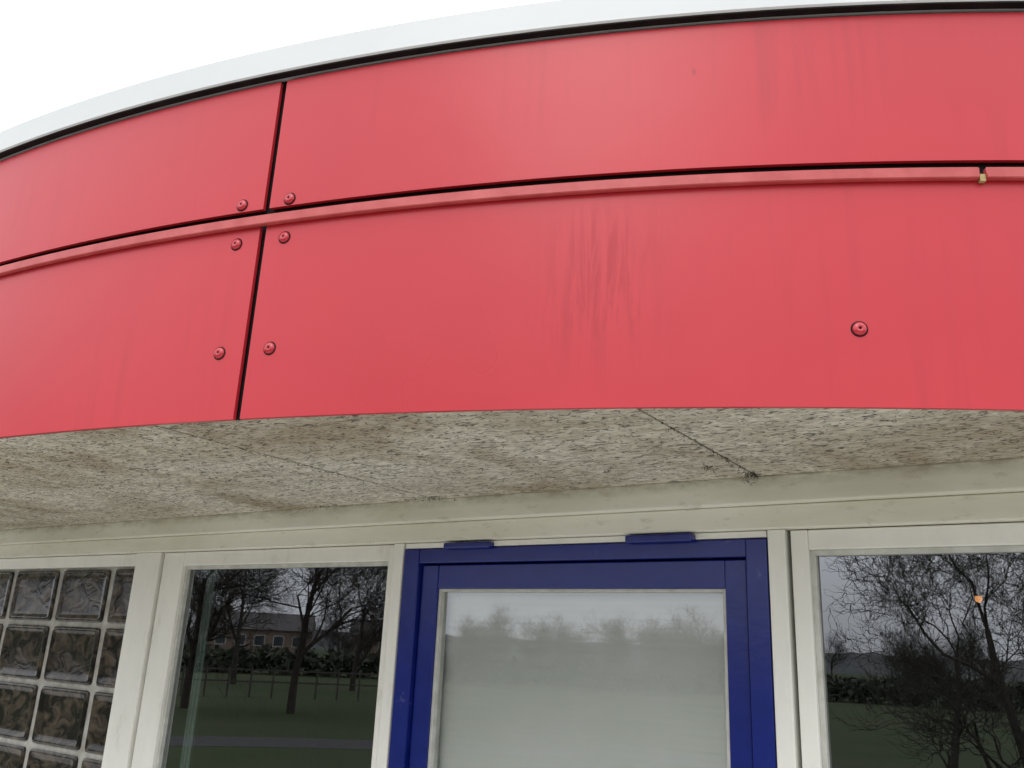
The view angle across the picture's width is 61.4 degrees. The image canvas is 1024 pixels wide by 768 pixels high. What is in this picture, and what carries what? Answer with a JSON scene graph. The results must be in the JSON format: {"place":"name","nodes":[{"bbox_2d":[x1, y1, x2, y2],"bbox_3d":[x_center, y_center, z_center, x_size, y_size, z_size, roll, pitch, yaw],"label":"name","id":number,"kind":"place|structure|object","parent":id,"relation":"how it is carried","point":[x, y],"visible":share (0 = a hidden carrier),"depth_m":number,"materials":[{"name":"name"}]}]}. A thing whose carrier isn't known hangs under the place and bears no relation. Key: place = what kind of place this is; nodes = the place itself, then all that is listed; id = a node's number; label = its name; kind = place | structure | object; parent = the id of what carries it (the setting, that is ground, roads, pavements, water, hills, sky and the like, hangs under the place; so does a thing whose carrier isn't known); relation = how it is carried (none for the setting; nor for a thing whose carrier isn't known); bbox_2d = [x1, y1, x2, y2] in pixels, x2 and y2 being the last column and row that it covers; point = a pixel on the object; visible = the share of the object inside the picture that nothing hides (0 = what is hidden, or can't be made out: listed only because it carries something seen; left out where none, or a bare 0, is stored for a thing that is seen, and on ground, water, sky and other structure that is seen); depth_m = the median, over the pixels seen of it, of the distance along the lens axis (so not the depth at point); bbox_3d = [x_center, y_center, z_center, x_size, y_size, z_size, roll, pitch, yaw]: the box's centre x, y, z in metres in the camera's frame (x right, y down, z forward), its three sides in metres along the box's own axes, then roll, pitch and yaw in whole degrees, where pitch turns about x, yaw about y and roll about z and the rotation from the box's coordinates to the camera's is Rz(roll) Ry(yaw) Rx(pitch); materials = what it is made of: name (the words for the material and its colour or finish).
{"place":"outdoors","nodes":[
{"label":"outdoors","id":0,"kind":"place"},
{"bbox_2d":[0,0,554,131],"label":"sky","id":1,"kind":"structure","parent":0,"point":[55,54],"materials":[{"name":"white"}]},
{"bbox_2d":[0,492,1023,558],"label":"head board","id":2,"kind":"object","parent":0,"point":[967,509],"visible":0.75,"depth_m":1.98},
{"bbox_2d":[192,553,1023,609],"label":"room ceiling","id":3,"kind":"structure","parent":0,"point":[931,581],"depth_m":3.74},
{"bbox_2d":[180,570,219,767],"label":"curtain","id":4,"kind":"object","parent":3,"relation":"hanging from","point":[197,689],"visible":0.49,"depth_m":2.77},
{"bbox_2d":[972,570,984,602],"bbox_3d":[1.443,0.628,2.677,0.036,0.098,0.036,-9,-20,33],"label":"ceiling lamp","id":5,"kind":"object","parent":3,"relation":"hanging from","point":[978,594],"visible":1,"depth_m":2.66,"materials":[{"name":"orange glass"}]},
{"label":"paved terrace","id":6,"kind":"structure","parent":0,"visible":0},
{"bbox_2d":[101,552,164,767],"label":"post","id":7,"kind":"object","parent":6,"relation":"on","point":[129,688],"visible":0.71,"depth_m":2.81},
{"bbox_2d":[0,457,1023,544],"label":"head beam","id":8,"kind":"structure","parent":7,"relation":"on","point":[1005,475],"depth_m":1.97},
{"bbox_2d":[166,594,326,767],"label":"wall","id":9,"kind":"structure","parent":6,"relation":"on","point":[260,691],"depth_m":7.32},
{"bbox_2d":[0,408,1023,529],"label":"soffit","id":10,"kind":"structure","parent":9,"relation":"on","point":[147,472],"depth_m":1.71,"materials":[{"name":"beige concrete"}]},
{"bbox_2d":[0,16,1023,438],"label":"backing","id":11,"kind":"object","parent":10,"relation":"on","point":[788,168],"visible":0.08,"depth_m":1.52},
{"bbox_2d":[0,12,1023,437],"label":"red cladding","id":12,"kind":"structure","parent":11,"relation":"attached to","point":[886,288],"depth_m":1.45,"materials":[{"name":"paint"}]},
{"bbox_2d":[0,0,1023,160],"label":"roof trim","id":13,"kind":"structure","parent":11,"relation":"attached to","point":[539,16],"depth_m":1.61,"materials":[{"name":"metal"}]},
{"bbox_2d":[0,1,1023,158],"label":"trim drip seal","id":14,"kind":"object","parent":13,"relation":"attached to","point":[622,25],"depth_m":1.54,"materials":[{"name":"black rubber"}]},
{"bbox_2d":[376,543,406,767],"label":"post","id":15,"kind":"object","parent":6,"relation":"on","point":[390,665],"visible":0.49,"depth_m":2.23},
{"bbox_2d":[388,531,776,767],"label":"blue door","id":16,"kind":"structure","parent":6,"relation":"on","point":[643,651],"depth_m":1.99,"materials":[{"name":"paint"}]},
{"bbox_2d":[767,529,801,767],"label":"post","id":17,"kind":"object","parent":6,"relation":"on","point":[787,721],"visible":0.78,"depth_m":1.71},
{"bbox_3d":[-1.025,2.131,2.301,5.154,0.768,0.050,-9,-20,33],"label":"window wall","id":18,"kind":"object","parent":6,"relation":"on","visible":0},
{"bbox_3d":[-0.785,1.696,2.259,1.010,0.060,0.100,-9,-20,33],"label":"sill","id":19,"kind":"object","parent":18,"relation":"on","visible":0},
{"bbox_2d":[131,545,393,767],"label":"fixed window","id":20,"kind":"structure","parent":19,"relation":"on","point":[153,735],"depth_m":2.70,"materials":[{"name":"white wood"}]},
{"bbox_3d":[0.827,1.449,1.217,0.728,0.060,0.100,-9,-20,33],"label":"sill","id":21,"kind":"object","parent":18,"relation":"on","visible":0},
{"bbox_2d":[790,522,1023,767],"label":"fixed window","id":22,"kind":"structure","parent":21,"relation":"on","point":[809,548],"depth_m":1.67,"materials":[{"name":"white wood"}]},
{"bbox_3d":[-2.244,1.920,3.203,2.207,0.060,0.100,-9,-20,33],"label":"sill","id":23,"kind":"object","parent":18,"relation":"on","visible":0},
{"bbox_2d":[0,554,136,767],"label":"glass block window","id":24,"kind":"structure","parent":23,"relation":"on","point":[62,623],"depth_m":3.08,"materials":[{"name":"clear glass"}]},
{"label":"room floor","id":25,"kind":"structure","parent":0,"visible":0},
{"bbox_2d":[311,601,1023,767],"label":"room partition","id":26,"kind":"object","parent":25,"relation":"on","point":[911,687],"visible":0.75,"depth_m":4.35,"materials":[{"name":"clear glass"}]}
]}

